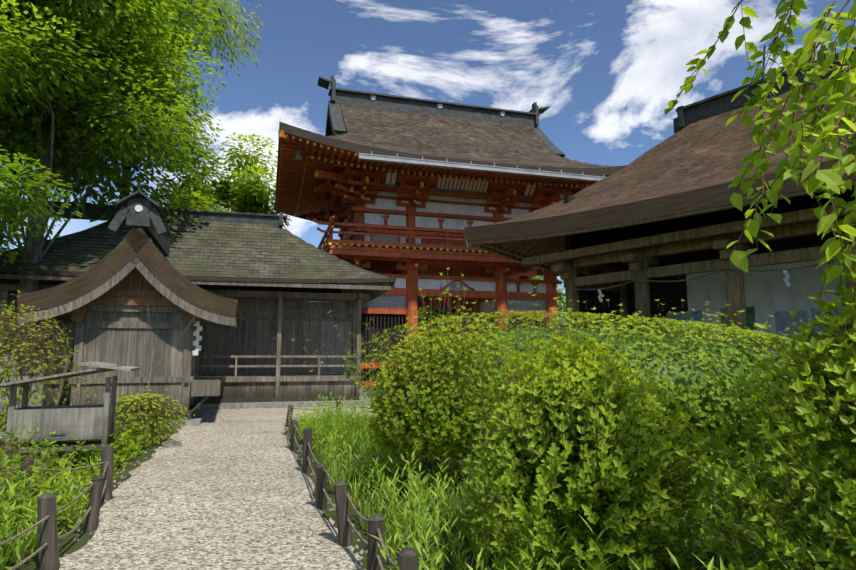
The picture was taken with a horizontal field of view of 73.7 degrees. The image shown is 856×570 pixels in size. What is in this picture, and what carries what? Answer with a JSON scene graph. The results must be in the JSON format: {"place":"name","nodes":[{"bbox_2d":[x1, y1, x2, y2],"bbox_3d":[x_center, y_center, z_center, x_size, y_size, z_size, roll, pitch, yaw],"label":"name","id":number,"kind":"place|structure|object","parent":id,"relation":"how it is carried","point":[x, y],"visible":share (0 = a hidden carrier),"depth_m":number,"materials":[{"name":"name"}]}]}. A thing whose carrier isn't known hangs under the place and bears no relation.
{"place":"outdoors","nodes":[
{"label":"outdoors","id":0,"kind":"place"},
{"bbox_2d":[0,145,82,267],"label":"tree","id":1,"kind":"object","parent":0,"point":[21,200],"depth_m":12.95,"materials":[{"name":"green plant"}]},
{"bbox_2d":[0,0,225,238],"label":"tree","id":2,"kind":"object","parent":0,"point":[31,137],"depth_m":16.70,"materials":[{"name":"green plant"}]},
{"bbox_2d":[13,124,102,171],"bbox_3d":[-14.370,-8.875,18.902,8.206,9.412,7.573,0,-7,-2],"label":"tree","id":3,"kind":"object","parent":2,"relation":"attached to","point":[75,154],"visible":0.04,"depth_m":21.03,"materials":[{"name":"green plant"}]},
{"bbox_2d":[0,0,226,400],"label":"tree","id":4,"kind":"object","parent":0,"point":[143,45],"depth_m":15.67,"materials":[{"name":"green plant"}]},
{"bbox_2d":[0,0,133,140],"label":"tree","id":5,"kind":"object","parent":4,"relation":"attached to","point":[97,56],"visible":0.12,"depth_m":15.82,"materials":[{"name":"green plant"}]},
{"bbox_2d":[11,0,264,199],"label":"feathery tree","id":6,"kind":"object","parent":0,"point":[196,15],"depth_m":24.83,"materials":[{"name":"green plant"}]},
{"bbox_2d":[148,1,185,85],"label":"tree","id":7,"kind":"object","parent":6,"relation":"attached to","point":[171,30],"depth_m":24.79,"materials":[{"name":"green plant"}]},
{"bbox_2d":[108,182,169,256],"bbox_3d":[-6.870,-1.445,14.218,1.160,1.103,4.283,2,-7,-18],"label":"ridge-end ornament","id":8,"kind":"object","parent":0,"point":[147,219],"depth_m":12.41,"materials":[{"name":"grey metal"}]},
{"bbox_2d":[0,198,286,227],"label":"roof ridge","id":9,"kind":"structure","parent":0,"point":[233,217],"depth_m":19.14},
{"bbox_2d":[3,396,374,569],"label":"gravel path","id":10,"kind":"structure","parent":0,"point":[261,518],"depth_m":5.69,"materials":[{"name":"beige gravel"}]},
{"bbox_2d":[0,413,85,519],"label":"shrub","id":11,"kind":"object","parent":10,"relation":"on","point":[20,462],"depth_m":5.15,"materials":[{"name":"green plant"}]},
{"bbox_2d":[0,289,101,431],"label":"shrub","id":12,"kind":"object","parent":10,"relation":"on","point":[22,356],"depth_m":10.41,"materials":[{"name":"green plant"}]},
{"bbox_2d":[17,240,236,421],"bbox_3d":[-6.890,1.174,13.957,4.182,3.967,3.925,2,-7,-18],"label":"shrine timber","id":13,"kind":"object","parent":10,"relation":"on","point":[116,334],"visible":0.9,"depth_m":12.57,"materials":[{"name":"grey wood"}]},
{"bbox_2d":[24,238,171,318],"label":"shrine roof soffit","id":14,"kind":"structure","parent":13,"relation":"on","point":[119,270],"depth_m":13.48,"materials":[{"name":"brown wood"}]},
{"bbox_2d":[17,226,238,322],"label":"gable roof","id":15,"kind":"structure","parent":13,"relation":"on","point":[128,248],"depth_m":12.29,"materials":[{"name":"brown wood"}]},
{"bbox_2d":[69,268,196,323],"bbox_3d":[-6.438,0.039,12.685,3.560,1.600,0.260,2,-7,-18],"label":"shrine gable timber","id":16,"kind":"object","parent":13,"relation":"attached to","point":[137,296],"visible":0.29,"depth_m":12.60,"materials":[{"name":"brown wood"}]},
{"bbox_2d":[111,268,157,290],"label":"gable panel","id":17,"kind":"structure","parent":13,"relation":"attached to","point":[127,282],"depth_m":12.73,"materials":[{"name":"brown wood"}]},
{"bbox_2d":[135,205,201,354],"bbox_3d":[-5.735,-0.075,12.616,1.535,3.241,0.074,6,-9,-39],"label":"paper streamer","id":18,"kind":"object","parent":13,"relation":"hanging from","point":[138,208],"visible":0.94,"depth_m":12.87,"materials":[{"name":"white paper"}]},
{"bbox_2d":[103,387,199,446],"bbox_3d":[-4.939,2.275,9.780,2.030,1.063,1.626,0,-7,-2],"label":"low shrub","id":19,"kind":"object","parent":10,"relation":"on","point":[137,396],"depth_m":9.72,"materials":[{"name":"green plant"}]},
{"bbox_2d":[0,284,368,405],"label":"wooden building","id":20,"kind":"structure","parent":10,"relation":"on","point":[249,358],"depth_m":17.96,"materials":[{"name":"grey wood"}]},
{"bbox_2d":[0,219,389,278],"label":"hall roof","id":21,"kind":"structure","parent":20,"relation":"on","point":[207,248],"depth_m":17.68,"materials":[{"name":"grey wood"}]},
{"bbox_2d":[0,272,391,300],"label":"eave rafters","id":22,"kind":"object","parent":21,"relation":"attached to","point":[373,290],"visible":0.29,"depth_m":16.88,"materials":[{"name":"wood"}]},
{"bbox_2d":[0,267,395,282],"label":"roof eave","id":23,"kind":"object","parent":21,"relation":"attached to","point":[201,278],"visible":0.35,"depth_m":16.54,"materials":[{"name":"grey wood"}]},
{"bbox_2d":[0,272,395,300],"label":"hall roof soffit","id":24,"kind":"structure","parent":21,"relation":"attached to","point":[206,287],"depth_m":21.73,"materials":[{"name":"brown wood"}]},
{"bbox_2d":[320,321,351,374],"bbox_3d":[-3.038,2.076,18.847,0.990,1.740,0.070,2,-7,-15],"label":"wall panel","id":25,"kind":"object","parent":20,"relation":"in","point":[331,339],"depth_m":18.83,"materials":[{"name":"grey wood"}]},
{"bbox_2d":[59,426,426,569],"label":"gravel path stray pebbles","id":26,"kind":"object","parent":10,"relation":"on","point":[114,481],"visible":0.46,"depth_m":5.71,"materials":[{"name":"stone"}]},
{"bbox_2d":[159,132,292,228],"bbox_3d":[-10.111,-1.041,26.828,7.292,12.096,6.621,0,-7,-2],"label":"tree","id":27,"kind":"object","parent":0,"point":[253,172],"depth_m":26.52,"materials":[{"name":"green plant"}]},
{"bbox_2d":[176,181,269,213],"bbox_3d":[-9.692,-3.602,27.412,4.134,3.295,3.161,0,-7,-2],"label":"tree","id":28,"kind":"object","parent":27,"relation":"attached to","point":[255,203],"visible":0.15,"depth_m":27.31,"materials":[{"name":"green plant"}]},
{"bbox_2d":[0,411,844,569],"bbox_3d":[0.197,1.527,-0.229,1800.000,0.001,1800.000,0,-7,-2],"label":"ground","id":29,"kind":"structure","parent":0,"point":[69,545],"depth_m":5.43,"materials":[{"name":"green plant"}]},
{"bbox_2d":[0,353,45,422],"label":"wooden wall","id":30,"kind":"structure","parent":29,"relation":"on","point":[2,409],"depth_m":11.99,"materials":[{"name":"grey wood"}]},
{"bbox_2d":[0,425,126,458],"bbox_3d":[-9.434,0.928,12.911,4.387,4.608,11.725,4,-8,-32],"label":"plants","id":31,"kind":"object","parent":29,"relation":"on","point":[1,433],"visible":0.06,"depth_m":8.63,"materials":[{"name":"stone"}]},
{"bbox_2d":[0,362,140,475],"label":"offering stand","id":32,"kind":"object","parent":29,"relation":"on","point":[94,424],"visible":0.83,"depth_m":7.68,"materials":[{"name":"grey wood"}]},
{"bbox_2d":[0,414,167,569],"bbox_3d":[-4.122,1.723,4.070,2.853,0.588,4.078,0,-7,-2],"label":"grass","id":33,"kind":"structure","parent":29,"relation":"on","point":[33,510],"depth_m":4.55,"materials":[{"name":"green plant"}]},
{"bbox_2d":[0,397,168,569],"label":"herbs","id":34,"kind":"object","parent":29,"relation":"on","point":[63,461],"visible":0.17,"depth_m":7.00,"materials":[{"name":"green plant"}]},
{"bbox_2d":[120,409,207,427],"bbox_3d":[-6.806,3.146,13.454,2.860,0.120,2.900,2,-7,-18],"label":"stone base","id":35,"kind":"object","parent":29,"relation":"on","point":[197,419],"depth_m":12.70,"materials":[{"name":"grey stone"}]},
{"bbox_2d":[143,304,202,439],"bbox_3d":[-4.831,1.590,10.746,0.986,2.551,0.095,3,-7,-20],"label":"sapling stem","id":36,"kind":"object","parent":29,"relation":"on","point":[163,357],"visible":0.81,"depth_m":10.71,"materials":[{"name":"brown plant"}]},
{"bbox_2d":[16,398,418,569],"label":"fence posts","id":37,"kind":"object","parent":29,"relation":"on","point":[48,557],"visible":0.71,"depth_m":4.66,"materials":[{"name":"brown wood"}]},
{"bbox_2d":[0,406,395,569],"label":"rope fence","id":38,"kind":"object","parent":37,"relation":"attached to","point":[364,541],"visible":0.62,"depth_m":4.53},
{"bbox_2d":[116,439,353,529],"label":"fallen leaves","id":39,"kind":"object","parent":29,"relation":"on","point":[194,494],"visible":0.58,"depth_m":6.30,"materials":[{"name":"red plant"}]},
{"bbox_2d":[199,395,369,408],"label":"hall plinth","id":40,"kind":"structure","parent":29,"relation":"on","point":[249,405],"depth_m":16.74,"materials":[{"name":"grey stone"}]},
{"bbox_2d":[274,401,378,442],"bbox_3d":[-1.653,2.577,11.001,2.734,0.653,3.247,0,-7,-2],"label":"iris clump","id":41,"kind":"object","parent":29,"relation":"on","point":[356,428],"visible":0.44,"depth_m":10.52,"materials":[{"name":"green plant"}]},
{"bbox_2d":[360,386,375,395],"bbox_3d":[0.499,4.527,25.685,10.200,0.360,6.800,2,-7,-16],"label":"gate podium","id":42,"kind":"object","parent":29,"relation":"on","point":[365,392],"depth_m":21.38,"materials":[{"name":"grey stone"}]},
{"bbox_2d":[418,307,455,343],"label":"tree","id":43,"kind":"object","parent":29,"relation":"on","point":[420,309],"depth_m":40.60,"materials":[{"name":"green plant"}]},
{"bbox_2d":[425,308,447,326],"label":"tree foliage","id":44,"kind":"object","parent":43,"relation":"attached to","point":[436,324],"depth_m":40.82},
{"bbox_2d":[276,130,608,387],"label":"gate","id":45,"kind":"structure","parent":29,"relation":"on","point":[470,265],"depth_m":23.50,"materials":[{"name":"red wood"}]},
{"bbox_2d":[371,95,504,242],"bbox_3d":[0.330,-4.978,25.586,8.483,7.584,3.960,0,-7,-2],"label":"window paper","id":46,"kind":"object","parent":45,"relation":"attached to","point":[373,97],"visible":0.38,"depth_m":23.37,"materials":[{"name":"white paper"}]},
{"bbox_2d":[276,130,605,274],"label":"gate timber ends","id":47,"kind":"object","parent":45,"relation":"attached to","point":[383,169],"visible":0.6,"depth_m":22.03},
{"bbox_2d":[274,130,610,210],"bbox_3d":[0.558,-4.420,24.985,17.070,1.109,11.022,0,-7,-2],"label":"roof eave","id":48,"kind":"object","parent":45,"relation":"attached to","point":[310,145],"depth_m":21.01,"materials":[{"name":"red wood"}]},
{"bbox_2d":[294,144,302,159],"bbox_3d":[-4.575,-4.702,20.133,0.310,0.520,0.310,0,-7,-2],"label":"wind bell","id":49,"kind":"object","parent":48,"relation":"hanging from","point":[298,156],"visible":0.98,"depth_m":20.05,"materials":[{"name":"grey metal"}]},
{"bbox_2d":[326,107,565,380],"bbox_3d":[0.499,-1.809,26.463,10.400,12.428,5.329,2,-7,-16],"label":"lattice","id":50,"kind":"object","parent":45,"relation":"attached to","point":[381,323],"visible":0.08,"depth_m":22.74,"materials":[{"name":"wood"}]},
{"bbox_2d":[352,236,545,310],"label":"wall panels","id":51,"kind":"object","parent":45,"relation":"attached to","point":[390,301],"visible":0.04,"depth_m":23.29,"materials":[{"name":"white paint"}]},
{"bbox_2d":[308,104,615,220],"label":"gate roof","id":52,"kind":"structure","parent":45,"relation":"on","point":[437,136],"depth_m":24.83,"materials":[{"name":"brown wood"}]},
{"bbox_2d":[274,121,626,222],"bbox_3d":[0.499,-4.148,26.750,14.760,1.000,11.360,2,-7,-16],"label":"roof edge","id":53,"kind":"object","parent":52,"relation":"attached to","point":[316,137],"visible":0.38,"depth_m":20.58,"materials":[{"name":"wood"}]},
{"bbox_2d":[357,151,604,181],"bbox_3d":[2.875,-3.914,21.617,11.200,1.216,0.754,2,-7,-16],"label":"rain gutter","id":54,"kind":"object","parent":53,"relation":"attached to","point":[455,165],"visible":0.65,"depth_m":21.01,"materials":[{"name":"grey metal"}]},
{"bbox_2d":[355,306,530,489],"bbox_3d":[0.305,1.350,6.717,2.208,2.155,1.902,0,-7,-2],"label":"shrub","id":55,"kind":"object","parent":29,"relation":"on","point":[411,433],"depth_m":6.33,"materials":[{"name":"green plant"}]},
{"bbox_2d":[400,267,482,405],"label":"shrub shoots","id":56,"kind":"object","parent":55,"relation":"attached to","point":[463,305],"depth_m":7.18,"materials":[{"name":"green plant"}]},
{"bbox_2d":[448,276,565,326],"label":"tree","id":57,"kind":"object","parent":29,"relation":"on","point":[562,301],"depth_m":43.41,"materials":[{"name":"green plant"}]},
{"bbox_2d":[273,287,820,449],"bbox_3d":[2.716,1.496,9.952,10.626,2.686,6.270,0,-7,-2],"label":"azalea mound","id":58,"kind":"object","parent":29,"relation":"on","point":[665,383],"depth_m":8.23,"materials":[{"name":"green plant"}]},
{"bbox_2d":[295,392,855,569],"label":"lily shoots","id":59,"kind":"object","parent":29,"relation":"on","point":[411,478],"visible":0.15,"depth_m":4.64,"materials":[{"name":"green plant"}]},
{"bbox_2d":[459,308,723,569],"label":"shrub","id":60,"kind":"object","parent":29,"relation":"on","point":[569,481],"depth_m":3.81,"materials":[{"name":"green plant"}]},
{"bbox_2d":[417,327,787,434],"bbox_3d":[3.036,1.666,9.793,6.788,1.870,4.268,0,-7,-2],"label":"hedge","id":61,"kind":"object","parent":29,"relation":"on","point":[694,378],"visible":0.1,"depth_m":8.27,"materials":[{"name":"green plant"}]},
{"bbox_2d":[466,180,855,367],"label":"timber frame","id":62,"kind":"object","parent":29,"relation":"on","point":[569,268],"visible":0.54,"depth_m":14.57,"materials":[{"name":"brown wood"}]},
{"bbox_2d":[473,76,855,226],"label":"hall roof","id":63,"kind":"structure","parent":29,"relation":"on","point":[712,150],"depth_m":15.88,"materials":[{"name":"brown wood"}]},
{"bbox_2d":[465,236,564,265],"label":"rafters","id":64,"kind":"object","parent":63,"relation":"attached to","point":[560,246],"depth_m":19.48,"materials":[{"name":"brown wood"}]},
{"bbox_2d":[464,159,855,240],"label":"roof eave","id":65,"kind":"object","parent":63,"relation":"on","point":[702,198],"visible":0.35,"depth_m":13.49,"materials":[{"name":"brown wood"}]},
{"bbox_2d":[567,260,832,289],"bbox_3d":[8.636,-0.528,11.546,0.040,0.184,14.307,6,-9,-38],"label":"rope","id":66,"kind":"object","parent":63,"relation":"attached to","point":[703,276],"visible":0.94,"depth_m":13.87,"materials":[{"name":"beige fabric"}]},
{"bbox_2d":[598,270,790,301],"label":"paper streamers","id":67,"kind":"object","parent":66,"relation":"hanging from","point":[787,276],"visible":1,"depth_m":12.49,"materials":[{"name":"white paper"}]},
{"bbox_2d":[811,307,842,336],"bbox_3d":[10.078,1.158,13.989,0.020,1.250,1.100,6,-9,-38],"label":"hall poster","id":68,"kind":"object","parent":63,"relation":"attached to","point":[814,311],"visible":0.22,"depth_m":14.32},
{"bbox_2d":[660,244,855,569],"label":"shrub","id":69,"kind":"object","parent":29,"relation":"on","point":[830,521],"depth_m":2.95,"materials":[{"name":"green plant"}]},
{"bbox_2d":[817,212,855,492],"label":"shrub shoots","id":70,"kind":"object","parent":69,"relation":"attached to","point":[847,309],"depth_m":3.00,"materials":[{"name":"green plant"}]},
{"bbox_2d":[750,330,845,445],"bbox_3d":[7.458,1.561,8.204,6.301,2.131,5.874,0,-7,-2],"label":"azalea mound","id":71,"kind":"object","parent":29,"relation":"on","point":[776,356],"depth_m":8.67,"materials":[{"name":"green plant"}]},
{"bbox_2d":[780,345,854,490],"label":"shrub","id":72,"kind":"object","parent":29,"relation":"on","point":[802,424],"depth_m":5.70,"materials":[{"name":"green plant"}]},
{"bbox_2d":[0,0,855,326],"label":"sky","id":73,"kind":"structure","parent":0,"point":[607,72],"materials":[{"name":"blue"}]},
{"bbox_2d":[317,75,564,157],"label":"roof ridge","id":74,"kind":"structure","parent":0,"point":[340,96],"depth_m":26.72,"materials":[{"name":"grey metal"}]},
{"bbox_2d":[667,311,703,339],"bbox_3d":[7.668,1.419,16.983,0.020,1.250,1.100,6,-9,-38],"label":"hall poster","id":75,"kind":"object","parent":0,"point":[697,316],"visible":0.29,"depth_m":16.96,"materials":[{"name":"paper"}]},
{"bbox_2d":[563,186,854,333],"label":"hall interior walls","id":76,"kind":"structure","parent":0,"point":[669,295],"depth_m":17.49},
{"bbox_2d":[664,0,855,308],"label":"branches","id":77,"kind":"object","parent":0,"point":[832,180],"depth_m":2.96,"materials":[{"name":"green plant"}]},
{"bbox_2d":[673,47,855,132],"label":"roof ridge","id":78,"kind":"structure","parent":0,"point":[704,108],"depth_m":17.84,"materials":[{"name":"grey metal"}]},
{"bbox_2d":[686,258,845,356],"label":"hall wall","id":79,"kind":"structure","parent":0,"point":[767,294],"depth_m":15.30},
{"bbox_2d":[720,306,756,346],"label":"signboards","id":80,"kind":"object","parent":79,"relation":"attached to","point":[750,313],"visible":0.36,"depth_m":15.64,"materials":[{"name":"green wood"}]},
{"bbox_2d":[775,310,807,354],"bbox_3d":[9.436,1.295,14.778,0.020,1.250,0.750,6,-9,-38],"label":"hall poster","id":81,"kind":"object","parent":79,"relation":"attached to","point":[782,320],"visible":0.29,"depth_m":14.86,"materials":[{"name":"paper"}]}
]}

